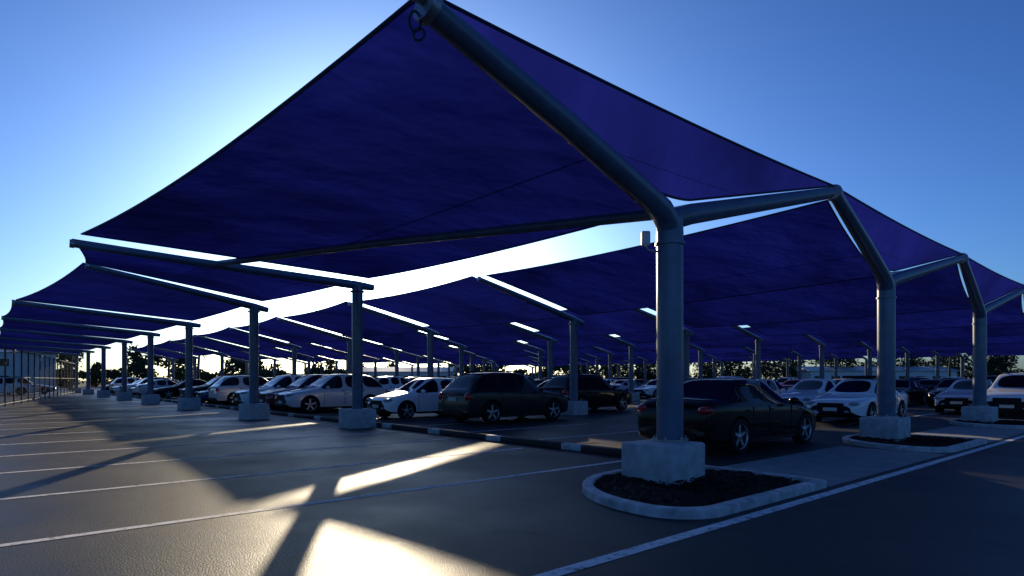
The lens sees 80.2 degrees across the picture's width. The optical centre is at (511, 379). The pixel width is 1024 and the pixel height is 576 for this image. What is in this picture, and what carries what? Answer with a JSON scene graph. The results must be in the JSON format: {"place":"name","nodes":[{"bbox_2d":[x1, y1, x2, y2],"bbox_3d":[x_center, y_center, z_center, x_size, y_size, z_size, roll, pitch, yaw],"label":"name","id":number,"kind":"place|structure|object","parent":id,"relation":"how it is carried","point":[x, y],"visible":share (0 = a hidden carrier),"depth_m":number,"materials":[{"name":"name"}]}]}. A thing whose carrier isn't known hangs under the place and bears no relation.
{"place":"outdoors","nodes":[
{"label":"outdoors","id":0,"kind":"place"},
{"bbox_2d":[0,352,55,386],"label":"walls","id":1,"kind":"structure","parent":0,"point":[30,367],"depth_m":102.49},
{"bbox_2d":[56,381,108,386],"bbox_3d":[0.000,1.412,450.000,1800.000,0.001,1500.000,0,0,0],"label":"ground","id":2,"kind":"structure","parent":0,"point":[81,384],"depth_m":190.80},
{"bbox_2d":[56,344,1023,387],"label":"distant trees","id":3,"kind":"object","parent":2,"relation":"on","point":[137,368],"visible":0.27,"depth_m":115.89,"materials":[{"name":"green plant"}]},
{"bbox_2d":[0,387,1023,575],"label":"asphalt car park","id":4,"kind":"structure","parent":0,"point":[963,515],"depth_m":6.73,"materials":[{"name":"asphalt"}]},
{"bbox_2d":[0,377,33,394],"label":"parked car","id":5,"kind":"object","parent":4,"relation":"on","point":[9,385],"visible":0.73,"depth_m":55.24,"materials":[{"name":"white paint"}]},
{"bbox_2d":[0,346,74,406],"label":"chain link fence","id":6,"kind":"object","parent":4,"relation":"on","point":[34,377],"visible":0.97,"depth_m":41.77,"materials":[{"name":"metal"}]},
{"bbox_2d":[0,348,81,392],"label":"shade canopy","id":7,"kind":"object","parent":4,"relation":"on","point":[76,388],"visible":0.82,"depth_m":65.05,"materials":[{"name":"blue paint"}]},
{"bbox_2d":[0,343,94,394],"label":"shade canopy","id":8,"kind":"object","parent":4,"relation":"on","point":[87,391],"visible":0.88,"depth_m":57.61,"materials":[{"name":"metal"}]},
{"bbox_2d":[0,337,110,396],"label":"shade canopy","id":9,"kind":"object","parent":4,"relation":"on","point":[103,392],"visible":0.93,"depth_m":50.06,"materials":[{"name":"blue paint"}]},
{"bbox_2d":[0,328,132,399],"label":"shade canopy","id":10,"kind":"object","parent":4,"relation":"on","point":[124,394],"visible":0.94,"depth_m":42.49,"materials":[{"name":"blue paint"}]},
{"bbox_2d":[0,316,160,403],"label":"shade canopy","id":11,"kind":"object","parent":4,"relation":"on","point":[150,397],"visible":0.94,"depth_m":35.67,"materials":[{"name":"fabric"}]},
{"bbox_2d":[2,300,200,409],"bbox_3d":[-20.381,-0.939,30.027,7.045,4.738,9.001,0,0,-42],"label":"shade canopy","id":12,"kind":"object","parent":4,"relation":"on","point":[39,311],"visible":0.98,"depth_m":28.87,"materials":[{"name":"fabric"}]},
{"bbox_2d":[109,377,141,391],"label":"parked car","id":13,"kind":"object","parent":4,"relation":"on","point":[118,382],"visible":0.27,"depth_m":63.21,"materials":[{"name":"white paint"}]},
{"bbox_2d":[16,263,268,419],"bbox_3d":[-14.289,-1.130,23.202,6.430,5.120,9.541,0,0,-44],"label":"shade canopy","id":14,"kind":"object","parent":4,"relation":"on","point":[87,285],"visible":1,"depth_m":21.99,"materials":[{"name":"fabric"}]},
{"bbox_2d":[119,377,171,394],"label":"parked car","id":15,"kind":"object","parent":4,"relation":"on","point":[144,381],"visible":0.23,"depth_m":57.16,"materials":[{"name":"grey paint"}]},
{"bbox_2d":[130,349,177,379],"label":"shade canopy","id":16,"kind":"object","parent":4,"relation":"on","point":[173,368],"visible":0.7,"depth_m":73.03,"materials":[{"name":"metal"}]},
{"bbox_2d":[135,379,176,394],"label":"parked car","id":17,"kind":"object","parent":4,"relation":"on","point":[140,389],"visible":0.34,"depth_m":50.65,"materials":[{"name":"grey paint"}]},
{"bbox_2d":[133,345,199,378],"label":"shade canopy","id":18,"kind":"object","parent":4,"relation":"on","point":[165,352],"visible":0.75,"depth_m":65.98,"materials":[{"name":"fabric"}]},
{"bbox_2d":[154,379,206,397],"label":"parked car","id":19,"kind":"object","parent":4,"relation":"on","point":[168,391],"visible":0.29,"depth_m":46.53,"materials":[{"name":"black paint"}]},
{"bbox_2d":[154,340,227,374],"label":"shade canopy","id":20,"kind":"object","parent":4,"relation":"on","point":[176,346],"visible":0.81,"depth_m":58.49,"materials":[{"name":"fabric"}]},
{"bbox_2d":[179,375,233,402],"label":"parked car","id":21,"kind":"object","parent":4,"relation":"on","point":[207,385],"visible":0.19,"depth_m":37.84,"materials":[{"name":"black paint"}]},
{"bbox_2d":[194,390,220,403],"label":"parked car","id":22,"kind":"object","parent":4,"relation":"on","point":[203,395],"visible":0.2,"depth_m":35.39,"materials":[{"name":"blue paint"}]},
{"bbox_2d":[172,334,259,352],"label":"shade canopy","id":23,"kind":"object","parent":4,"relation":"on","point":[210,344],"visible":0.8,"depth_m":52.57,"materials":[{"name":"fabric"}]},
{"bbox_2d":[69,239,375,428],"bbox_3d":[-8.618,-1.072,18.231,7.397,5.004,5.865,0,0,-35],"label":"shade canopy","id":24,"kind":"object","parent":4,"relation":"on","point":[255,282],"visible":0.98,"depth_m":17.84,"materials":[{"name":"fabric"}]},
{"bbox_2d":[208,374,267,404],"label":"parked car","id":25,"kind":"object","parent":4,"relation":"on","point":[222,389],"visible":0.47,"depth_m":33.73,"materials":[{"name":"grey paint"}]},
{"bbox_2d":[220,351,278,377],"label":"shade canopy","id":26,"kind":"object","parent":4,"relation":"on","point":[244,355],"visible":0.5,"depth_m":71.81,"materials":[{"name":"fabric"}]},
{"bbox_2d":[199,327,300,373],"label":"shade canopy","id":27,"kind":"object","parent":4,"relation":"on","point":[234,336],"visible":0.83,"depth_m":45.03,"materials":[{"name":"fabric"}]},
{"bbox_2d":[232,374,310,403],"bbox_3d":[-11.551,0.544,30.850,4.660,1.708,2.260,0,0,-41],"label":"parked car","id":28,"kind":"object","parent":4,"relation":"on","point":[280,381],"visible":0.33,"depth_m":29.93,"materials":[{"name":"white paint"}]},
{"bbox_2d":[246,348,313,373],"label":"shade canopy","id":29,"kind":"object","parent":4,"relation":"on","point":[275,352],"visible":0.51,"depth_m":64.52,"materials":[{"name":"fabric"}]},
{"bbox_2d":[233,317,351,372],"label":"shade canopy","id":30,"kind":"object","parent":4,"relation":"on","point":[279,328],"visible":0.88,"depth_m":38.37,"materials":[{"name":"fabric"}]},
{"bbox_2d":[259,373,344,410],"bbox_3d":[-9.530,0.544,28.838,4.660,1.708,2.260,0,0,-41],"label":"parked car","id":31,"kind":"object","parent":4,"relation":"on","point":[269,396],"visible":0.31,"depth_m":27.75,"materials":[{"name":"silver paint"},{"name":"rubber"},{"name":"glass"}]},
{"bbox_2d":[276,342,346,372],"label":"shade canopy","id":32,"kind":"object","parent":4,"relation":"on","point":[312,349],"visible":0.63,"depth_m":58.11,"materials":[{"name":"fabric"}]},
{"bbox_2d":[291,353,340,372],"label":"shade canopy","id":33,"kind":"object","parent":4,"relation":"on","point":[318,359],"visible":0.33,"depth_m":77.18,"materials":[{"name":"fabric"}]},
{"bbox_2d":[274,373,387,412],"bbox_3d":[-7.961,0.544,26.966,4.660,1.708,2.260,0,0,-41],"label":"parked car","id":34,"kind":"object","parent":4,"relation":"on","point":[332,390],"visible":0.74,"depth_m":26.10,"materials":[{"name":"grey paint"}]},
{"bbox_2d":[319,348,379,376],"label":"shade canopy","id":35,"kind":"object","parent":4,"relation":"on","point":[338,356],"visible":0.31,"depth_m":70.04,"materials":[{"name":"fabric"}]},
{"bbox_2d":[313,335,402,376],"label":"shade canopy","id":36,"kind":"object","parent":4,"relation":"on","point":[341,345],"visible":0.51,"depth_m":50.87,"materials":[{"name":"fabric"}]},
{"bbox_2d":[282,301,438,377],"bbox_3d":[-8.263,-1.113,32.562,4.962,5.086,8.864,0,0,-41],"label":"shade canopy","id":37,"kind":"object","parent":4,"relation":"on","point":[337,318],"visible":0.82,"depth_m":31.56,"materials":[{"name":"fabric"}]},
{"bbox_2d":[110,393,621,456],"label":"painted kerb","id":38,"kind":"structure","parent":4,"relation":"on","point":[564,445],"depth_m":14.38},
{"bbox_2d":[363,354,399,363],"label":"shade canopy","id":39,"kind":"object","parent":4,"relation":"on","point":[382,360],"visible":0.3,"depth_m":83.58,"materials":[{"name":"fabric"}]},
{"bbox_2d":[374,376,408,388],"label":"parked car","id":40,"kind":"object","parent":4,"relation":"on","point":[387,382],"visible":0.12,"depth_m":43.45,"materials":[{"name":"white paint"}]},
{"bbox_2d":[363,350,422,376],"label":"shade canopy","id":41,"kind":"object","parent":4,"relation":"on","point":[384,354],"visible":0.34,"depth_m":63.28,"materials":[{"name":"fabric"}]},
{"bbox_2d":[363,372,453,377],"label":"walls","id":42,"kind":"structure","parent":4,"relation":"on","point":[401,374],"depth_m":108.50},
{"bbox_2d":[363,367,455,371],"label":"roof","id":43,"kind":"structure","parent":42,"relation":"on","point":[401,369],"depth_m":109.81,"materials":[{"name":"silver metal"}]},
{"bbox_2d":[366,377,453,419],"bbox_3d":[-3.287,0.651,22.940,4.170,1.494,2.160,0,0,-41],"label":"parked car","id":44,"kind":"object","parent":4,"relation":"on","point":[409,400],"visible":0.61,"depth_m":21.87,"materials":[{"name":"white paint"}]},
{"bbox_2d":[387,351,441,376],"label":"shade canopy","id":45,"kind":"object","parent":4,"relation":"on","point":[409,358],"visible":0.34,"depth_m":75.58,"materials":[{"name":"blue paint"}]},
{"bbox_2d":[363,331,467,375],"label":"shade canopy","id":46,"kind":"object","parent":4,"relation":"on","point":[412,340],"visible":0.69,"depth_m":44.37,"materials":[{"name":"fabric"}]},
{"bbox_2d":[380,344,476,372],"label":"shade canopy","id":47,"kind":"object","parent":4,"relation":"on","point":[444,350],"visible":0.43,"depth_m":56.63,"materials":[{"name":"fabric"}]},
{"bbox_2d":[426,353,487,370],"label":"shade canopy","id":48,"kind":"object","parent":4,"relation":"on","point":[450,356],"visible":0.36,"depth_m":69.29,"materials":[{"name":"fabric"}]},
{"bbox_2d":[81,0,834,484],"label":"shade canopy","id":49,"kind":"object","parent":4,"relation":"on","point":[413,134],"visible":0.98,"depth_m":8.35,"materials":[{"name":"fabric"}]},
{"bbox_2d":[424,355,495,370],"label":"shade canopy","id":50,"kind":"object","parent":4,"relation":"on","point":[467,360],"visible":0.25,"depth_m":81.93,"materials":[{"name":"fabric"}]},
{"bbox_2d":[363,276,587,414],"bbox_3d":[-1.953,-1.209,26.128,9.453,5.277,4.869,0,0,43],"label":"shade canopy","id":51,"kind":"object","parent":4,"relation":"on","point":[472,301],"visible":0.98,"depth_m":25.19,"materials":[{"name":"fabric"}]},
{"bbox_2d":[423,323,556,379],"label":"shade canopy","id":52,"kind":"object","parent":4,"relation":"on","point":[506,332],"visible":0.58,"depth_m":37.64,"materials":[{"name":"fabric"}]},
{"bbox_2d":[446,339,544,378],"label":"shade canopy","id":53,"kind":"object","parent":4,"relation":"on","point":[502,346],"visible":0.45,"depth_m":49.54,"materials":[{"name":"fabric"}]},
{"bbox_2d":[456,347,543,358],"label":"shade canopy","id":54,"kind":"object","parent":4,"relation":"on","point":[519,353],"visible":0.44,"depth_m":62.96,"materials":[{"name":"fabric"}]},
{"bbox_2d":[438,370,568,423],"bbox_3d":[-0.169,0.544,21.006,4.660,1.708,2.260,0,0,-41],"label":"parked car","id":55,"kind":"object","parent":4,"relation":"on","point":[490,396],"visible":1,"depth_m":19.84,"materials":[{"name":"black paint"}]},
{"bbox_2d":[476,354,542,361],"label":"shade canopy","id":56,"kind":"object","parent":4,"relation":"on","point":[520,358],"visible":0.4,"depth_m":75.57,"materials":[{"name":"fabric"}]},
{"bbox_2d":[0,394,1023,575],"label":"parking line markings","id":57,"kind":"object","parent":4,"relation":"on","point":[612,556],"visible":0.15,"depth_m":7.48,"materials":[{"name":"white paint"}]},
{"bbox_2d":[486,358,542,364],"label":"shade canopy","id":58,"kind":"object","parent":4,"relation":"on","point":[515,362],"visible":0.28,"depth_m":88.37,"materials":[{"name":"fabric"}]},
{"bbox_2d":[531,356,590,372],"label":"shade canopy","id":59,"kind":"object","parent":4,"relation":"on","point":[562,360],"visible":0.31,"depth_m":80.53,"materials":[{"name":"blue paint"}]},
{"bbox_2d":[526,350,600,374],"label":"shade canopy","id":60,"kind":"object","parent":4,"relation":"on","point":[567,356],"visible":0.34,"depth_m":67.72,"materials":[{"name":"fabric"}]},
{"bbox_2d":[525,343,614,378],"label":"shade canopy","id":61,"kind":"object","parent":4,"relation":"on","point":[566,351],"visible":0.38,"depth_m":54.86,"materials":[{"name":"fabric"}]},
{"bbox_2d":[523,331,639,400],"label":"shade canopy","id":62,"kind":"object","parent":4,"relation":"on","point":[590,341],"visible":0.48,"depth_m":42.08,"materials":[{"name":"blue paint"}]},
{"bbox_2d":[542,373,632,410],"bbox_3d":[3.430,0.544,27.553,4.660,1.708,2.260,0,0,-41],"label":"parked car","id":63,"kind":"object","parent":4,"relation":"on","point":[596,391],"visible":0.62,"depth_m":26.63,"materials":[{"name":"black paint"}]},
{"bbox_2d":[516,309,693,381],"bbox_3d":[4.240,-1.063,31.469,5.040,4.986,9.134,0,0,-44],"label":"shade canopy","id":64,"kind":"object","parent":4,"relation":"on","point":[628,321],"visible":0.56,"depth_m":31.04,"materials":[{"name":"fabric"}]},
{"bbox_2d":[584,353,647,383],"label":"shade canopy","id":65,"kind":"object","parent":4,"relation":"on","point":[616,358],"visible":0.35,"depth_m":73.46,"materials":[{"name":"blue paint"}]},
{"bbox_2d":[590,346,655,356],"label":"shade canopy","id":66,"kind":"object","parent":4,"relation":"on","point":[636,353],"visible":0.23,"depth_m":61.65,"materials":[{"name":"fabric"}]},
{"bbox_2d":[610,379,650,396],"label":"parked car","id":67,"kind":"object","parent":4,"relation":"on","point":[623,384],"visible":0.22,"depth_m":47.68,"materials":[{"name":"grey paint"}]},
{"bbox_2d":[634,380,655,397],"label":"parked car","id":68,"kind":"object","parent":4,"relation":"on","point":[648,389],"visible":0.37,"depth_m":45.36,"materials":[{"name":"white paint"}]},
{"bbox_2d":[600,337,704,378],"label":"shade canopy","id":69,"kind":"object","parent":4,"relation":"on","point":[640,347],"visible":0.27,"depth_m":49.10,"materials":[{"name":"fabric"}]},
{"bbox_2d":[642,354,716,377],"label":"shade canopy","id":70,"kind":"object","parent":4,"relation":"on","point":[696,356],"visible":0.18,"depth_m":64.96,"materials":[{"name":"blue paint"}]},
{"bbox_2d":[615,324,763,378],"bbox_3d":[9.804,-1.038,36.272,5.160,4.936,8.864,0,0,-41],"label":"shade canopy","id":71,"kind":"object","parent":4,"relation":"on","point":[715,333],"visible":0.34,"depth_m":35.17,"materials":[{"name":"fabric"}]},
{"bbox_2d":[582,465,826,519],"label":"planting island","id":72,"kind":"structure","parent":4,"relation":"on","point":[716,492],"depth_m":7.14,"materials":[{"name":"concrete"}]},
{"bbox_2d":[690,354,752,378],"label":"shade canopy","id":73,"kind":"object","parent":4,"relation":"on","point":[729,358],"visible":0.23,"depth_m":72.15,"materials":[{"name":"fabric"}]},
{"bbox_2d":[690,341,754,378],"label":"shade canopy","id":74,"kind":"object","parent":4,"relation":"on","point":[721,350],"visible":0.26,"depth_m":53.51,"materials":[{"name":"fabric"}]},
{"bbox_2d":[486,184,963,440],"bbox_3d":[4.862,-1.166,18.390,8.523,5.192,12.702,0,0,-41],"label":"shade canopy","id":75,"kind":"object","parent":4,"relation":"on","point":[812,244],"visible":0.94,"depth_m":14.37,"materials":[{"name":"fabric"}]},
{"bbox_2d":[636,378,818,453],"bbox_3d":[4.779,0.673,13.053,4.790,1.451,2.240,0,0,-41],"label":"parked car","id":76,"kind":"object","parent":4,"relation":"on","point":[735,415],"visible":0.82,"depth_m":11.86,"materials":[{"name":"black paint"}]},
{"bbox_2d":[723,356,789,376],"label":"shade canopy","id":77,"kind":"object","parent":4,"relation":"on","point":[769,359],"visible":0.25,"depth_m":77.18,"materials":[{"name":"blue paint"}]},
{"bbox_2d":[714,346,802,378],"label":"shade canopy","id":78,"kind":"object","parent":4,"relation":"on","point":[764,353],"visible":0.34,"depth_m":59.37,"materials":[{"name":"fabric"}]},
{"bbox_2d":[693,327,825,378],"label":"shade canopy","id":79,"kind":"object","parent":4,"relation":"on","point":[770,340],"visible":0.41,"depth_m":41.28,"materials":[{"name":"fabric"}]},
{"bbox_2d":[754,379,790,393],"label":"parked car","id":80,"kind":"object","parent":4,"relation":"on","point":[776,387],"visible":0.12,"depth_m":28.90,"materials":[{"name":"grey paint"}]},
{"bbox_2d":[781,379,803,388],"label":"parked car","id":81,"kind":"object","parent":4,"relation":"on","point":[791,383],"visible":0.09,"depth_m":37.62,"materials":[{"name":"red paint"}]},
{"bbox_2d":[761,350,838,378],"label":"shade canopy","id":82,"kind":"object","parent":4,"relation":"on","point":[836,358],"visible":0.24,"depth_m":64.84,"materials":[{"name":"blue paint"}]},
{"bbox_2d":[778,379,838,406],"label":"parked car","id":83,"kind":"object","parent":4,"relation":"on","point":[804,391],"visible":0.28,"depth_m":24.81,"materials":[{"name":"white paint"}]},
{"bbox_2d":[752,334,873,378],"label":"shade canopy","id":84,"kind":"object","parent":4,"relation":"on","point":[815,346],"visible":0.35,"depth_m":46.76,"materials":[{"name":"fabric"}]},
{"bbox_2d":[789,353,866,378],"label":"shade canopy","id":85,"kind":"object","parent":4,"relation":"on","point":[839,357],"visible":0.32,"depth_m":70.37,"materials":[{"name":"blue paint"}]},
{"bbox_2d":[649,253,1023,422],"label":"shade canopy","id":86,"kind":"object","parent":4,"relation":"on","point":[942,290],"visible":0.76,"depth_m":20.37,"materials":[{"name":"fabric"}]},
{"bbox_2d":[799,341,910,378],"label":"shade canopy","id":87,"kind":"object","parent":4,"relation":"on","point":[874,348],"visible":0.35,"depth_m":52.99,"materials":[{"name":"fabric"}]},
{"bbox_2d":[806,376,907,420],"bbox_3d":[11.880,0.623,20.840,4.790,1.550,2.240,0,0,-41],"label":"parked car","id":88,"kind":"object","parent":4,"relation":"on","point":[852,397],"visible":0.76,"depth_m":19.74,"materials":[{"name":"white paint"}]},
{"bbox_2d":[794,371,956,378],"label":"walls","id":89,"kind":"structure","parent":4,"relation":"on","point":[827,374],"depth_m":108.00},
{"bbox_2d":[790,366,958,371],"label":"roof","id":90,"kind":"structure","parent":89,"relation":"on","point":[874,368],"depth_m":109.94,"materials":[{"name":"silver metal"}]},
{"bbox_2d":[748,293,1023,335],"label":"shade canopy","id":91,"kind":"object","parent":4,"relation":"on","point":[1010,312],"visible":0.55,"depth_m":27.72,"materials":[{"name":"fabric"}]},
{"bbox_2d":[837,346,939,378],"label":"shade canopy","id":92,"kind":"object","parent":4,"relation":"on","point":[911,350],"visible":0.37,"depth_m":57.24,"materials":[{"name":"fabric"}]},
{"bbox_2d":[896,379,927,405],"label":"parked car","id":93,"kind":"object","parent":4,"relation":"on","point":[914,390],"visible":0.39,"depth_m":33.70,"materials":[{"name":"black paint"}]},
{"bbox_2d":[842,433,987,452],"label":"planting island","id":94,"kind":"structure","parent":4,"relation":"on","point":[929,443],"depth_m":12.71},
{"bbox_2d":[872,350,964,377],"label":"shade canopy","id":95,"kind":"object","parent":4,"relation":"on","point":[940,353],"visible":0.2,"depth_m":63.03,"materials":[{"name":"blue paint"}]},
{"bbox_2d":[818,313,1023,341],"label":"shade canopy","id":96,"kind":"object","parent":4,"relation":"on","point":[992,331],"visible":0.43,"depth_m":34.30,"materials":[{"name":"fabric"}]},
{"bbox_2d":[917,379,941,400],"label":"parked car","id":97,"kind":"object","parent":4,"relation":"on","point":[927,383],"visible":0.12,"depth_m":37.64,"materials":[{"name":"black paint"}]},
{"bbox_2d":[870,335,1023,346],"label":"shade canopy","id":98,"kind":"object","parent":4,"relation":"on","point":[969,341],"visible":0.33,"depth_m":40.84,"materials":[{"name":"fabric"}]},
{"bbox_2d":[928,378,966,406],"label":"parked car","id":99,"kind":"object","parent":4,"relation":"on","point":[944,384],"visible":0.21,"depth_m":31.83,"materials":[{"name":"black paint"}]},
{"bbox_2d":[934,379,993,412],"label":"parked car","id":100,"kind":"object","parent":4,"relation":"on","point":[956,395],"visible":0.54,"depth_m":25.30,"materials":[{"name":"grey paint"}]},
{"bbox_2d":[910,343,1023,349],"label":"shade canopy","id":101,"kind":"object","parent":4,"relation":"on","point":[989,346],"visible":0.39,"depth_m":47.55,"materials":[{"name":"fabric"}]},
{"bbox_2d":[941,348,1023,352],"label":"shade canopy","id":102,"kind":"object","parent":4,"relation":"on","point":[990,351],"visible":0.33,"depth_m":53.12,"materials":[{"name":"fabric"}]},
{"bbox_2d":[949,418,1023,428],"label":"planting island","id":103,"kind":"structure","parent":4,"relation":"on","point":[1009,424],"depth_m":18.34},
{"bbox_2d":[966,352,1023,355],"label":"shade canopy","id":104,"kind":"object","parent":4,"relation":"on","point":[999,354],"visible":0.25,"depth_m":59.59,"materials":[{"name":"fabric"}]},
{"bbox_2d":[987,372,1023,414],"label":"parked car","id":105,"kind":"object","parent":4,"relation":"on","point":[1005,393],"visible":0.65,"depth_m":21.73,"materials":[{"name":"white paint"}]},
{"bbox_2d":[0,0,1023,380],"label":"sky","id":106,"kind":"structure","parent":0,"point":[914,108],"materials":[{"name":"blue"}]},
{"bbox_2d":[722,446,945,486],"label":"concrete path","id":107,"kind":"structure","parent":0,"point":[833,466],"depth_m":10.16,"materials":[{"name":"concrete"}]},
{"bbox_2d":[911,426,1023,442],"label":"concrete path","id":108,"kind":"structure","parent":0,"point":[992,434],"depth_m":16.16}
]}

